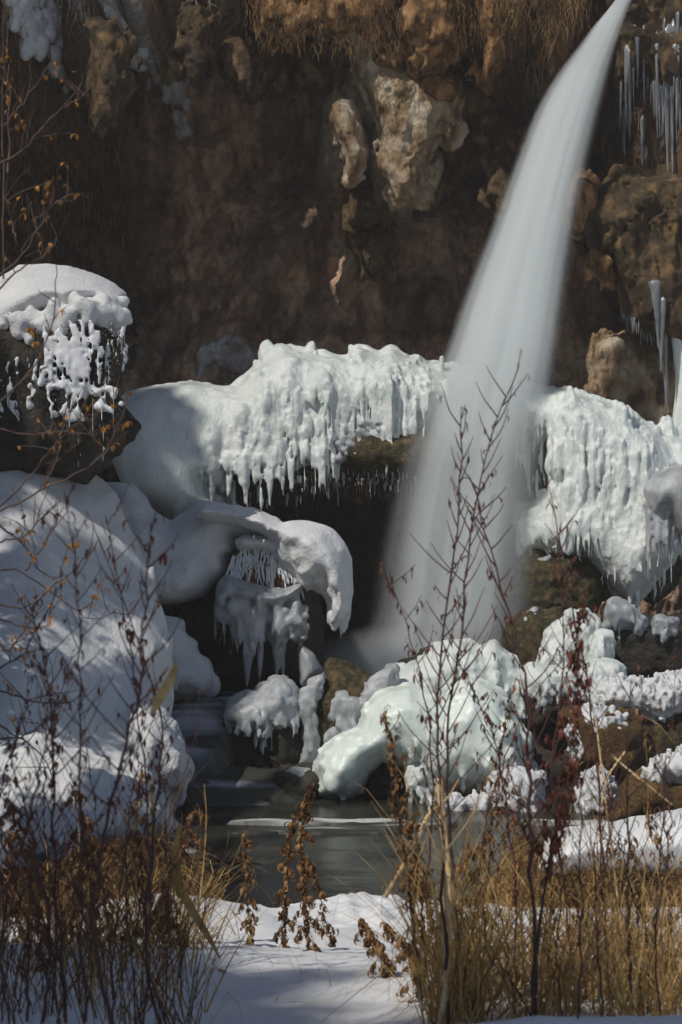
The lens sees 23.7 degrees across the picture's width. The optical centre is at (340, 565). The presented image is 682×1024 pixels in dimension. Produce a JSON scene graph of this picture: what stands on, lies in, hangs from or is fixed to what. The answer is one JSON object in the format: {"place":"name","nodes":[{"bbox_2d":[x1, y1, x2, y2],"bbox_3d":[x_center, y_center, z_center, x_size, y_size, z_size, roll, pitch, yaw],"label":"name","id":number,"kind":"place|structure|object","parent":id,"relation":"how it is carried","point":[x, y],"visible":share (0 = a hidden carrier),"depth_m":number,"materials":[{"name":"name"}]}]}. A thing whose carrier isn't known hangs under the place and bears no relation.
{"place":"outdoors","nodes":[
{"label":"outdoors","id":0,"kind":"place"},
{"bbox_2d":[0,470,220,818],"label":"snow slope","id":1,"kind":"structure","parent":0,"point":[97,498],"depth_m":19.81,"materials":[{"name":"snow"}]},
{"bbox_2d":[0,264,141,484],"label":"boulder","id":2,"kind":"object","parent":1,"relation":"on","point":[87,347],"visible":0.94,"depth_m":20.81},
{"bbox_2d":[0,731,178,868],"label":"snow rubble","id":3,"kind":"object","parent":1,"relation":"on","point":[103,786],"visible":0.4,"depth_m":16.52,"materials":[{"name":"snow"}]},
{"bbox_2d":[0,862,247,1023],"bbox_3d":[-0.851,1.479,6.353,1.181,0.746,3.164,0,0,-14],"label":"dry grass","id":4,"kind":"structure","parent":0,"point":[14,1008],"depth_m":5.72,"materials":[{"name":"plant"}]},
{"bbox_2d":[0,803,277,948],"bbox_3d":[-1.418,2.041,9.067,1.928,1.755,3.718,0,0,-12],"label":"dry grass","id":5,"kind":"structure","parent":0,"point":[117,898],"depth_m":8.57,"materials":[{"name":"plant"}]},
{"bbox_2d":[171,695,234,785],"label":"stream water","id":6,"kind":"structure","parent":0,"point":[213,749],"depth_m":21.62,"materials":[{"name":"liquid"}]},
{"bbox_2d":[184,765,313,805],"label":"stream water","id":7,"kind":"structure","parent":0,"point":[236,785],"depth_m":20.74,"materials":[{"name":"liquid"}]},
{"bbox_2d":[0,0,681,650],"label":"cliff","id":8,"kind":"structure","parent":0,"point":[232,232],"depth_m":31.52,"materials":[{"name":"stone"}]},
{"bbox_2d":[6,0,45,38],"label":"snow clump","id":9,"kind":"object","parent":8,"relation":"on","point":[35,12],"visible":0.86,"depth_m":27.05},
{"bbox_2d":[18,17,49,61],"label":"snow clump","id":10,"kind":"object","parent":8,"relation":"on","point":[36,44],"visible":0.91,"depth_m":27.20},
{"bbox_2d":[0,1,130,259],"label":"hanging roots","id":11,"kind":"object","parent":8,"relation":"hanging from","point":[73,154],"visible":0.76,"depth_m":29.75,"materials":[{"name":"plant"}]},
{"bbox_2d":[83,15,142,139],"bbox_3d":[-3.721,-7.883,26.219,0.884,2.023,1.370,0,0,-30],"label":"cliff outcrop","id":12,"kind":"object","parent":8,"relation":"attached to","point":[112,89],"visible":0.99,"depth_m":25.75,"materials":[{"name":"stone"}]},
{"bbox_2d":[164,2,216,85],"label":"cliff outcrop","id":13,"kind":"object","parent":8,"relation":"attached to","point":[191,55],"visible":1,"depth_m":27.85,"materials":[{"name":"stone"}]},
{"bbox_2d":[216,17,265,105],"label":"cliff outcrop","id":14,"kind":"object","parent":8,"relation":"attached to","point":[241,66],"visible":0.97,"depth_m":28.48,"materials":[{"name":"stone"}]},
{"bbox_2d":[112,340,531,519],"bbox_3d":[-0.166,-2.105,27.102,7.333,3.225,3.534,0,0,0],"label":"ice mound","id":15,"kind":"object","parent":8,"relation":"attached to","point":[273,428],"visible":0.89,"depth_m":25.74,"materials":[{"name":"ice"}]},
{"bbox_2d":[248,0,400,53],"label":"cliff outcrop","id":16,"kind":"object","parent":8,"relation":"attached to","point":[274,9],"visible":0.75,"depth_m":27.18,"materials":[{"name":"stone"}]},
{"bbox_2d":[291,36,343,96],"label":"cliff outcrop","id":17,"kind":"object","parent":16,"relation":"attached to","point":[313,77],"visible":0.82,"depth_m":28.42,"materials":[{"name":"stone"}]},
{"bbox_2d":[328,96,367,188],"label":"cliff outcrop","id":18,"kind":"object","parent":8,"relation":"attached to","point":[346,128],"visible":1,"depth_m":27.67,"materials":[{"name":"stone"}]},
{"bbox_2d":[342,180,379,235],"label":"cliff outcrop","id":19,"kind":"object","parent":8,"relation":"attached to","point":[360,210],"visible":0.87,"depth_m":29.46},
{"bbox_2d":[346,222,400,285],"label":"cliff outcrop","id":20,"kind":"object","parent":8,"relation":"attached to","point":[374,251],"visible":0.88,"depth_m":30.06,"materials":[{"name":"stone"}]},
{"bbox_2d":[242,0,514,64],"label":"hanging roots","id":21,"kind":"object","parent":8,"relation":"hanging from","point":[347,37],"visible":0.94,"depth_m":27.02,"materials":[{"name":"plant"}]},
{"bbox_2d":[369,24,405,73],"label":"cliff outcrop","id":22,"kind":"object","parent":8,"relation":"attached to","point":[397,65],"visible":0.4,"depth_m":27.52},
{"bbox_2d":[343,32,468,212],"bbox_3d":[1.095,-7.967,28.315,2.344,3.572,1.605,0,0,0],"label":"cliff outcrop","id":23,"kind":"object","parent":8,"relation":"attached to","point":[405,111],"visible":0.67,"depth_m":27.70,"materials":[{"name":"stone"}]},
{"bbox_2d":[420,71,463,103],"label":"cliff outcrop","id":24,"kind":"object","parent":23,"relation":"attached to","point":[446,86],"visible":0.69,"depth_m":27.57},
{"bbox_2d":[436,111,468,151],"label":"cliff outcrop","id":25,"kind":"object","parent":23,"relation":"attached to","point":[450,138],"visible":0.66,"depth_m":28.03,"materials":[{"name":"stone"}]},
{"bbox_2d":[394,0,470,81],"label":"cliff outcrop","id":26,"kind":"object","parent":8,"relation":"attached to","point":[436,22],"visible":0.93,"depth_m":27.04,"materials":[{"name":"stone"}]},
{"bbox_2d":[412,147,460,221],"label":"cliff outcrop","id":27,"kind":"object","parent":8,"relation":"attached to","point":[444,203],"visible":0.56,"depth_m":29.48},
{"bbox_2d":[452,62,496,120],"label":"cliff outcrop","id":28,"kind":"object","parent":8,"relation":"attached to","point":[478,102],"visible":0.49,"depth_m":28.21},
{"bbox_2d":[463,96,501,162],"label":"cliff outcrop","id":29,"kind":"object","parent":8,"relation":"attached to","point":[482,131],"visible":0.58,"depth_m":28.52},
{"bbox_2d":[465,0,517,95],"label":"cliff outcrop","id":30,"kind":"object","parent":8,"relation":"attached to","point":[483,70],"visible":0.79,"depth_m":27.24,"materials":[{"name":"stone"}]},
{"bbox_2d":[477,142,525,226],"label":"cliff outcrop","id":31,"kind":"object","parent":8,"relation":"attached to","point":[501,196],"visible":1,"depth_m":28.17,"materials":[{"name":"stone"}]},
{"bbox_2d":[465,0,609,128],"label":"hanging roots","id":32,"kind":"object","parent":8,"relation":"hanging from","point":[566,32],"visible":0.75,"depth_m":27.91,"materials":[{"name":"plant"}]},
{"bbox_2d":[500,382,681,608],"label":"frozen cascade","id":33,"kind":"object","parent":8,"relation":"attached to","point":[606,459],"visible":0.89,"depth_m":24.64,"materials":[{"name":"ice"}]},
{"bbox_2d":[510,549,611,614],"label":"mossy boulder","id":34,"kind":"object","parent":33,"relation":"attached to","point":[534,583],"visible":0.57,"depth_m":24.82,"materials":[{"name":"stone"}]},
{"bbox_2d":[643,465,681,582],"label":"ice apron","id":35,"kind":"object","parent":33,"relation":"attached to","point":[662,490],"visible":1,"depth_m":23.89,"materials":[{"name":"ice"}]},
{"bbox_2d":[584,247,616,290],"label":"cliff outcrop","id":36,"kind":"object","parent":8,"relation":"attached to","point":[598,264],"visible":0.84,"depth_m":26.54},
{"bbox_2d":[557,164,681,351],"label":"cliff outcrop","id":37,"kind":"object","parent":8,"relation":"attached to","point":[633,227],"visible":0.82,"depth_m":26.09,"materials":[{"name":"stone"}]},
{"bbox_2d":[561,167,600,240],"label":"cliff outcrop","id":38,"kind":"object","parent":37,"relation":"attached to","point":[581,197],"visible":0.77,"depth_m":26.60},
{"bbox_2d":[671,337,681,428],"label":"ice column","id":39,"kind":"structure","parent":37,"relation":"hanging from","point":[677,358],"depth_m":26.22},
{"bbox_2d":[583,328,674,424],"bbox_3d":[5.442,-2.988,28.609,2.418,2.430,2.310,0,0,0],"label":"cliff outcrop","id":40,"kind":"object","parent":8,"relation":"attached to","point":[623,366],"visible":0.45,"depth_m":27.66,"materials":[{"name":"stone"}]},
{"bbox_2d":[593,0,681,102],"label":"cliff outcrop","id":41,"kind":"object","parent":8,"relation":"attached to","point":[617,21],"visible":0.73,"depth_m":26.75,"materials":[{"name":"stone"}]},
{"bbox_2d":[601,70,681,175],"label":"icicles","id":42,"kind":"object","parent":8,"relation":"hanging from","point":[650,124],"visible":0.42,"depth_m":27.23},
{"bbox_2d":[0,892,681,1023],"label":"snow","id":43,"kind":"structure","parent":0,"point":[261,995],"depth_m":6.23,"materials":[{"name":"snow"}]},
{"bbox_2d":[0,644,50,996],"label":"dry weed","id":44,"kind":"object","parent":43,"relation":"on","point":[7,770],"visible":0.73,"depth_m":4.56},
{"bbox_2d":[0,750,76,1021],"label":"dry weed","id":45,"kind":"object","parent":43,"relation":"on","point":[29,944],"visible":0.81,"depth_m":4.16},
{"bbox_2d":[0,645,83,1023],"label":"dry weed","id":46,"kind":"object","parent":43,"relation":"on","point":[13,866],"visible":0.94,"depth_m":3.88,"materials":[{"name":"plant"}]},
{"bbox_2d":[0,582,94,1023],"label":"dry weed","id":47,"kind":"object","parent":43,"relation":"on","point":[52,826],"visible":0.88,"depth_m":4.15,"materials":[{"name":"plant"}]},
{"bbox_2d":[0,695,95,1022],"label":"dry weed","id":48,"kind":"object","parent":43,"relation":"on","point":[46,935],"visible":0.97,"depth_m":3.87,"materials":[{"name":"plant"}]},
{"bbox_2d":[0,0,132,783],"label":"twiggy shrub","id":49,"kind":"object","parent":43,"relation":"on","point":[50,333],"visible":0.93,"depth_m":6.01,"materials":[{"name":"plant"}]},
{"bbox_2d":[20,452,140,1021],"bbox_3d":[-0.593,0.382,3.613,0.309,1.269,0.118,0,0,12],"label":"dry weed","id":50,"kind":"object","parent":43,"relation":"on","point":[78,765],"visible":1,"depth_m":3.60,"materials":[{"name":"plant"}]},
{"bbox_2d":[62,781,107,960],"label":"drooping weed","id":51,"kind":"object","parent":43,"relation":"on","point":[75,793],"visible":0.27,"depth_m":6.80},
{"bbox_2d":[61,677,139,996],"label":"dry weed","id":52,"kind":"object","parent":43,"relation":"on","point":[94,809],"visible":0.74,"depth_m":4.70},
{"bbox_2d":[61,495,181,1023],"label":"dry weed","id":53,"kind":"object","parent":43,"relation":"on","point":[103,849],"visible":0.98,"depth_m":3.60,"materials":[{"name":"plant"}]},
{"bbox_2d":[0,832,243,916],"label":"grassy hummock","id":54,"kind":"object","parent":43,"relation":"on","point":[191,872],"visible":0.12,"depth_m":10.74,"materials":[{"name":"plant"}]},
{"bbox_2d":[103,727,166,1017],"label":"dry weed","id":55,"kind":"object","parent":43,"relation":"on","point":[130,873],"visible":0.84,"depth_m":4.57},
{"bbox_2d":[118,769,155,955],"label":"drooping weed","id":56,"kind":"object","parent":43,"relation":"on","point":[142,775],"visible":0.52,"depth_m":7.00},
{"bbox_2d":[84,510,195,1023],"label":"dry weed","id":57,"kind":"object","parent":43,"relation":"on","point":[152,867],"visible":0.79,"depth_m":4.72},
{"bbox_2d":[104,649,176,1023],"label":"dry weed","id":58,"kind":"object","parent":43,"relation":"on","point":[117,799],"visible":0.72,"depth_m":4.90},
{"bbox_2d":[94,484,192,1023],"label":"dry weed","id":59,"kind":"object","parent":43,"relation":"on","point":[135,681],"visible":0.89,"depth_m":4.43,"materials":[{"name":"plant"}]},
{"bbox_2d":[130,694,194,1023],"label":"dry weed","id":60,"kind":"object","parent":43,"relation":"on","point":[165,822],"visible":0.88,"depth_m":4.64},
{"bbox_2d":[0,731,348,1023],"bbox_3d":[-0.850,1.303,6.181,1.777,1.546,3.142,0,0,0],"label":"dry grass","id":61,"kind":"structure","parent":43,"relation":"on","point":[142,954],"depth_m":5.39,"materials":[{"name":"plant"}]},
{"bbox_2d":[152,803,207,948],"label":"drooping weed","id":62,"kind":"object","parent":43,"relation":"on","point":[190,818],"visible":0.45,"depth_m":7.19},
{"bbox_2d":[172,822,220,958],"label":"reed","id":63,"kind":"object","parent":43,"relation":"on","point":[188,904],"visible":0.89,"depth_m":5.06,"materials":[{"name":"plant"}]},
{"bbox_2d":[233,833,259,944],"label":"drooping weed","id":64,"kind":"object","parent":43,"relation":"on","point":[247,843],"visible":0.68,"depth_m":7.70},
{"bbox_2d":[272,801,305,947],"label":"drooping weed","id":65,"kind":"object","parent":43,"relation":"on","point":[282,865],"visible":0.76,"depth_m":7.54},
{"bbox_2d":[288,781,323,951],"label":"drooping weed","id":66,"kind":"object","parent":43,"relation":"on","point":[302,817],"visible":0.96,"depth_m":7.38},
{"bbox_2d":[354,918,397,977],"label":"drooping weed","id":67,"kind":"object","parent":43,"relation":"on","point":[373,942],"visible":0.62,"depth_m":6.24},
{"bbox_2d":[380,704,423,999],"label":"dry weed","id":68,"kind":"object","parent":43,"relation":"on","point":[390,747],"visible":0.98,"depth_m":5.40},
{"bbox_2d":[396,807,428,1002],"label":"drooping weed","id":69,"kind":"object","parent":43,"relation":"on","point":[409,830],"visible":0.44,"depth_m":5.80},
{"bbox_2d":[380,561,467,1006],"bbox_3d":[0.284,0.752,5.384,0.310,1.543,0.091,0,0,-9],"label":"dry weed","id":70,"kind":"object","parent":43,"relation":"on","point":[413,652],"visible":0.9,"depth_m":5.39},
{"bbox_2d":[401,779,476,1023],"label":"dry weed","id":71,"kind":"object","parent":43,"relation":"on","point":[450,938],"visible":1,"depth_m":5.00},
{"bbox_2d":[398,383,497,1023],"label":"dry weed","id":72,"kind":"object","parent":43,"relation":"on","point":[438,715],"visible":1,"depth_m":5.00,"materials":[{"name":"plant"}]},
{"bbox_2d":[411,348,529,1004],"bbox_3d":[0.417,0.386,5.196,0.372,2.161,0.116,0,0,10],"label":"dry weed","id":73,"kind":"object","parent":43,"relation":"on","point":[448,711],"visible":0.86,"depth_m":5.20,"materials":[{"name":"plant"}]},
{"bbox_2d":[269,746,681,1023],"bbox_3d":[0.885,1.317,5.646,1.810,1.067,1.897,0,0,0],"label":"dry grass","id":74,"kind":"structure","parent":43,"relation":"on","point":[620,975],"depth_m":5.18,"materials":[{"name":"plant"}]},
{"bbox_2d":[442,631,547,984],"bbox_3d":[0.535,0.902,5.598,0.386,1.356,0.139,0,0,0],"label":"dry weed","id":75,"kind":"object","parent":43,"relation":"on","point":[474,696],"visible":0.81,"depth_m":5.59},
{"bbox_2d":[473,677,519,1003],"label":"dry weed","id":76,"kind":"object","parent":43,"relation":"on","point":[507,717],"visible":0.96,"depth_m":5.61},
{"bbox_2d":[464,473,574,1015],"bbox_3d":[0.547,0.562,4.974,0.346,1.697,0.109,0,0,6],"label":"dry weed","id":77,"kind":"object","parent":43,"relation":"on","point":[527,765],"visible":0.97,"depth_m":4.99,"materials":[{"name":"plant"}]},
{"bbox_2d":[452,607,593,958],"bbox_3d":[0.647,0.887,5.787,0.507,1.497,0.102,0,0,0],"label":"dry weed","id":78,"kind":"object","parent":43,"relation":"on","point":[497,785],"visible":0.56,"depth_m":5.79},
{"bbox_2d":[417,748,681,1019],"bbox_3d":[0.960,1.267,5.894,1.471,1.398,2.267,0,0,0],"label":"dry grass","id":79,"kind":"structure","parent":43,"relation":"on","point":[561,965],"depth_m":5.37,"materials":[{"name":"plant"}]},
{"bbox_2d":[521,510,586,1005],"bbox_3d":[0.728,0.693,5.607,0.231,1.774,0.096,0,0,-8],"label":"dry weed","id":80,"kind":"object","parent":43,"relation":"on","point":[562,682],"visible":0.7,"depth_m":5.61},
{"bbox_2d":[523,731,586,1016],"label":"dry weed","id":81,"kind":"object","parent":43,"relation":"on","point":[558,921],"visible":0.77,"depth_m":5.00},
{"bbox_2d":[521,591,596,1015],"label":"dry weed","id":82,"kind":"object","parent":43,"relation":"on","point":[568,776],"visible":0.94,"depth_m":4.60,"materials":[{"name":"plant"}]},
{"bbox_2d":[530,631,613,1018],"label":"dry weed","id":83,"kind":"object","parent":43,"relation":"on","point":[579,877],"visible":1,"depth_m":4.51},
{"bbox_2d":[473,808,681,908],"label":"snow bank","id":84,"kind":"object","parent":43,"relation":"on","point":[637,832],"visible":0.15,"depth_m":12.01,"materials":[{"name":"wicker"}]},
{"bbox_2d":[544,469,621,994],"bbox_3d":[0.858,0.646,5.804,0.269,1.981,0.139,0,0,0],"label":"dry weed","id":85,"kind":"object","parent":43,"relation":"on","point":[599,789],"visible":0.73,"depth_m":5.81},
{"bbox_2d":[571,756,627,1016],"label":"dry weed","id":86,"kind":"object","parent":43,"relation":"on","point":[596,895],"visible":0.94,"depth_m":4.93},
{"bbox_2d":[591,669,669,1012],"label":"dry weed","id":87,"kind":"object","parent":43,"relation":"on","point":[628,800],"visible":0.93,"depth_m":5.21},
{"bbox_2d":[624,832,663,1013],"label":"dry weed","id":88,"kind":"object","parent":43,"relation":"on","point":[633,847],"visible":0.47,"depth_m":5.41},
{"bbox_2d":[630,661,681,1015],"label":"dry weed","id":89,"kind":"object","parent":43,"relation":"on","point":[668,855],"visible":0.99,"depth_m":4.91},
{"bbox_2d":[644,807,681,974],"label":"dry weed","id":90,"kind":"object","parent":43,"relation":"on","point":[656,841],"visible":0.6,"depth_m":5.81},
{"bbox_2d":[161,796,609,907],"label":"pool water","id":91,"kind":"structure","parent":0,"point":[356,869],"depth_m":17.45,"materials":[{"name":"liquid"}]},
{"bbox_2d":[241,826,399,834],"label":"water","id":92,"kind":"structure","parent":91,"relation":"on","point":[322,830],"depth_m":18.25,"materials":[{"name":"liquid"}]},
{"bbox_2d":[573,764,618,814],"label":"icy boulder","id":93,"kind":"object","parent":91,"relation":"in","point":[586,796],"visible":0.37,"depth_m":19.57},
{"bbox_2d":[609,744,681,820],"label":"icy boulder","id":94,"kind":"object","parent":91,"relation":"in","point":[675,768],"visible":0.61,"depth_m":18.27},
{"bbox_2d":[257,647,624,797],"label":"ground","id":95,"kind":"structure","parent":0,"point":[372,662],"depth_m":27.27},
{"bbox_2d":[106,482,353,691],"bbox_3d":[-1.873,0.450,24.258,4.101,3.399,3.648,0,0,0],"label":"snow shelf","id":96,"kind":"object","parent":95,"relation":"on","point":[244,587],"visible":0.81,"depth_m":23.03,"materials":[{"name":"snow"}]},
{"bbox_2d":[222,675,302,767],"bbox_3d":[-1.198,2.271,22.149,1.767,1.599,1.457,0,0,0],"label":"icy boulder","id":97,"kind":"object","parent":95,"relation":"on","point":[261,723],"visible":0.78,"depth_m":21.65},
{"bbox_2d":[273,762,319,799],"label":"icy boulder","id":98,"kind":"object","parent":95,"relation":"on","point":[303,774],"visible":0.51,"depth_m":20.86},
{"bbox_2d":[298,657,373,762],"bbox_3d":[-0.035,2.208,22.223,1.231,1.919,1.274,0,0,0],"label":"icy boulder","id":99,"kind":"object","parent":95,"relation":"on","point":[317,694],"visible":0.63,"depth_m":21.74,"materials":[{"name":"ice"}]},
{"bbox_2d":[323,663,399,743],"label":"icy boulder","id":100,"kind":"object","parent":99,"relation":"on","point":[344,714],"visible":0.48,"depth_m":21.61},
{"bbox_2d":[404,763,436,803],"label":"icy boulder","id":101,"kind":"object","parent":95,"relation":"on","point":[417,792],"visible":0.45,"depth_m":20.47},
{"bbox_2d":[312,678,547,799],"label":"ice dome","id":102,"kind":"structure","parent":95,"relation":"on","point":[357,754],"depth_m":20.53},
{"bbox_2d":[427,789,491,810],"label":"icy boulder","id":103,"kind":"object","parent":95,"relation":"on","point":[469,802],"visible":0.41,"depth_m":19.94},
{"bbox_2d":[396,638,526,724],"bbox_3d":[1.672,1.845,22.656,2.402,1.688,1.530,0,0,0],"label":"icy boulder","id":104,"kind":"object","parent":95,"relation":"on","point":[502,670],"visible":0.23,"depth_m":22.06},
{"bbox_2d":[484,762,549,812],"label":"icy boulder","id":105,"kind":"object","parent":95,"relation":"on","point":[516,772],"visible":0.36,"depth_m":19.86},
{"bbox_2d":[502,606,563,662],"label":"mossy boulder","id":106,"kind":"object","parent":95,"relation":"on","point":[528,649],"visible":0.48,"depth_m":23.11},
{"bbox_2d":[517,657,627,733],"bbox_3d":[3.216,1.797,22.167,1.729,1.120,1.181,0,0,0],"label":"icy boulder","id":107,"kind":"object","parent":95,"relation":"on","point":[605,665],"visible":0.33,"depth_m":21.70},
{"bbox_2d":[536,608,605,664],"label":"icy boulder","id":108,"kind":"object","parent":107,"relation":"on","point":[552,644],"visible":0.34,"depth_m":22.32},
{"bbox_2d":[585,628,615,662],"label":"icy boulder","id":109,"kind":"object","parent":107,"relation":"on","point":[603,644],"visible":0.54,"depth_m":22.12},
{"bbox_2d":[586,669,681,776],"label":"icy boulder","id":110,"kind":"object","parent":95,"relation":"on","point":[608,687],"visible":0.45,"depth_m":21.28,"materials":[{"name":"snow"}]},
{"bbox_2d":[560,701,650,778],"bbox_3d":[3.429,2.280,21.131,1.213,1.070,1.185,0,0,0],"label":"icy boulder","id":111,"kind":"object","parent":110,"relation":"on","point":[621,716],"visible":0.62,"depth_m":20.71,"materials":[{"name":"stone"}]},
{"bbox_2d":[600,596,681,677],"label":"icy boulder","id":112,"kind":"object","parent":95,"relation":"on","point":[629,626],"visible":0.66,"depth_m":23.03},
{"bbox_2d":[651,614,679,644],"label":"icy boulder","id":113,"kind":"object","parent":112,"relation":"on","point":[663,627],"visible":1,"depth_m":22.90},
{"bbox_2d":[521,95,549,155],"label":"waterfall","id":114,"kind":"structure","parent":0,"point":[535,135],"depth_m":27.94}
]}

